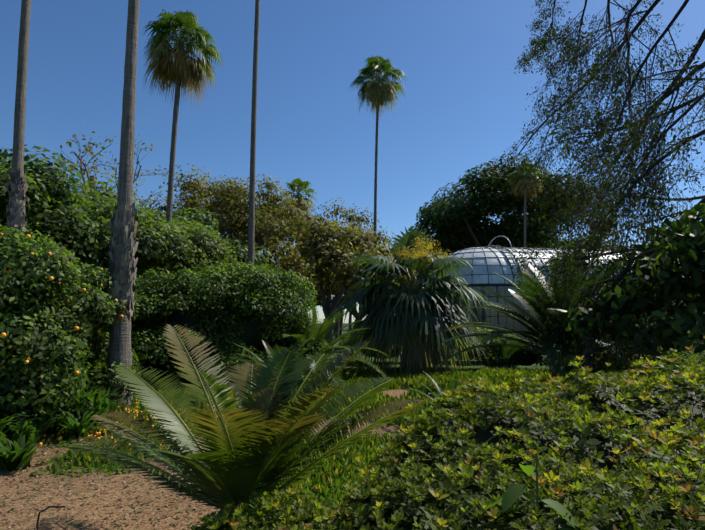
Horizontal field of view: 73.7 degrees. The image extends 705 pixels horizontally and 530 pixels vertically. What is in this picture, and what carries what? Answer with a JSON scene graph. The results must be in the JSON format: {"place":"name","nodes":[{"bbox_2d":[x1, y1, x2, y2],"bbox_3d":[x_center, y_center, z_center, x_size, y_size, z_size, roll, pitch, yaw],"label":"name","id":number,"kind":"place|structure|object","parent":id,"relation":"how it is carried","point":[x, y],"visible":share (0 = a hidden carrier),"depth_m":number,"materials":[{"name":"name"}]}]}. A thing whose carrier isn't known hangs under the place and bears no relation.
{"place":"outdoors","nodes":[
{"label":"outdoors","id":0,"kind":"place"},
{"bbox_2d":[0,323,696,529],"bbox_3d":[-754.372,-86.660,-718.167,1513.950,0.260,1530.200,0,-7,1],"label":"ground","id":1,"kind":"structure","parent":0,"point":[54,492],"depth_m":4.39,"materials":[{"name":"brown soil"}]},
{"bbox_2d":[36,506,64,529],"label":"irrigation riser","id":2,"kind":"object","parent":1,"relation":"on","point":[44,510],"visible":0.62,"depth_m":3.25,"materials":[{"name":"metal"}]},
{"bbox_2d":[0,382,131,471],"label":"strap leaves","id":3,"kind":"object","parent":1,"relation":"on","point":[15,449],"visible":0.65,"depth_m":6.31,"materials":[{"name":"green plant"}]},
{"bbox_2d":[0,224,329,425],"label":"citrus shrubs","id":4,"kind":"object","parent":1,"relation":"on","point":[224,308],"depth_m":8.39,"materials":[{"name":"green plant"}]},
{"bbox_2d":[0,233,131,400],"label":"oranges","id":5,"kind":"object","parent":4,"relation":"hanging from","point":[28,360],"visible":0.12,"depth_m":6.53,"materials":[{"name":"orange food"}]},
{"bbox_2d":[38,399,335,446],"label":"orange flowers","id":6,"kind":"object","parent":1,"relation":"on","point":[88,436],"visible":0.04,"depth_m":6.49,"materials":[{"name":"orange plant"}]},
{"bbox_2d":[0,406,402,529],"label":"wood chips","id":7,"kind":"object","parent":1,"relation":"on","point":[96,492],"visible":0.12,"depth_m":4.31,"materials":[{"name":"brown wood"}]},
{"bbox_2d":[49,123,355,335],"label":"bare trees","id":8,"kind":"object","parent":1,"relation":"on","point":[99,154],"depth_m":36.47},
{"bbox_2d":[62,324,427,515],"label":"cycad front fronds","id":9,"kind":"object","parent":1,"relation":"on","point":[244,459],"visible":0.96,"depth_m":3.42,"materials":[{"name":"green plant"}]},
{"bbox_2d":[25,366,552,529],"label":"grass and weeds","id":10,"kind":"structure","parent":1,"relation":"on","point":[330,476],"depth_m":7.05,"materials":[{"name":"green plant"}]},
{"bbox_2d":[10,0,619,408],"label":"washingtonia palm","id":11,"kind":"object","parent":1,"relation":"on","point":[119,349],"depth_m":22.70,"materials":[{"name":"green plant"}]},
{"bbox_2d":[5,168,166,318],"bbox_3d":[-8.027,0.183,14.989,3.757,4.916,15.228,2,-7,-18],"label":"palm trunk bark","id":12,"kind":"object","parent":11,"relation":"attached to","point":[122,260],"visible":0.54,"depth_m":8.47,"materials":[{"name":"grey plant"}]},
{"bbox_2d":[160,25,606,224],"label":"palm petioles","id":13,"kind":"object","parent":11,"relation":"on","point":[183,47],"visible":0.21,"depth_m":23.97,"materials":[{"name":"green plant"}]},
{"bbox_2d":[0,144,647,354],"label":"trees","id":14,"kind":"object","parent":1,"relation":"on","point":[75,220],"depth_m":25.52,"materials":[{"name":"green plant"}]},
{"bbox_2d":[328,226,493,373],"bbox_3d":[1.837,1.799,15.683,5.697,6.365,5.226,0,-7,1],"label":"fan palm","id":15,"kind":"object","parent":1,"relation":"on","point":[421,341],"depth_m":14.52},
{"bbox_2d":[304,360,577,388],"bbox_3d":[1.852,2.583,11.209,6.707,0.904,0.732,-3,-7,20],"label":"cycad caudex","id":16,"kind":"object","parent":1,"relation":"on","point":[551,376],"visible":0.1,"depth_m":10.05,"materials":[{"name":"plant"}]},
{"bbox_2d":[190,344,704,529],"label":"hedge","id":17,"kind":"object","parent":1,"relation":"on","point":[615,450],"visible":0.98,"depth_m":2.54,"materials":[{"name":"green plant"}]},
{"bbox_2d":[214,250,704,409],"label":"cycad fronds","id":18,"kind":"object","parent":1,"relation":"on","point":[520,294],"visible":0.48,"depth_m":9.93,"materials":[{"name":"green plant"}]},
{"bbox_2d":[338,327,704,376],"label":"shrub foliage","id":19,"kind":"object","parent":1,"relation":"on","point":[494,355],"visible":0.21,"depth_m":15.10,"materials":[{"name":"green plant"}]},
{"bbox_2d":[490,464,578,529],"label":"plant leaves","id":20,"kind":"object","parent":1,"relation":"on","point":[510,496],"visible":0.98,"depth_m":1.76,"materials":[{"name":"green plant"}]},
{"bbox_2d":[535,454,538,518],"bbox_3d":[0.678,1.268,1.714,0.061,1.101,0.050,0,-7,1],"label":"plant stem","id":21,"kind":"object","parent":1,"relation":"on","point":[537,495],"visible":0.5,"depth_m":1.78,"materials":[{"name":"plant"}]},
{"bbox_2d":[427,236,703,346],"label":"greenhouse frame","id":22,"kind":"object","parent":1,"relation":"on","point":[488,274],"visible":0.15,"depth_m":30.83,"materials":[{"name":"white metal"}]},
{"bbox_2d":[424,247,703,285],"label":"greenhouse glass","id":23,"kind":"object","parent":22,"relation":"attached to","point":[494,264],"depth_m":30.88,"materials":[{"name":"clear glass"}]},
{"bbox_2d":[426,286,704,344],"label":"greenhouse","id":24,"kind":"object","parent":22,"relation":"attached to","point":[515,324],"depth_m":29.94,"materials":[{"name":"glass"}]},
{"bbox_2d":[485,0,704,389],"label":"tree","id":25,"kind":"object","parent":1,"relation":"on","point":[606,161],"depth_m":8.37,"materials":[{"name":"green plant"}]},
{"bbox_2d":[562,201,704,365],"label":"shrub","id":26,"kind":"object","parent":1,"relation":"on","point":[666,284],"depth_m":6.74,"materials":[{"name":"green plant"}]},
{"bbox_2d":[0,0,704,322],"label":"sky","id":27,"kind":"structure","parent":0,"point":[463,106],"materials":[{"name":"blue"}]}
]}

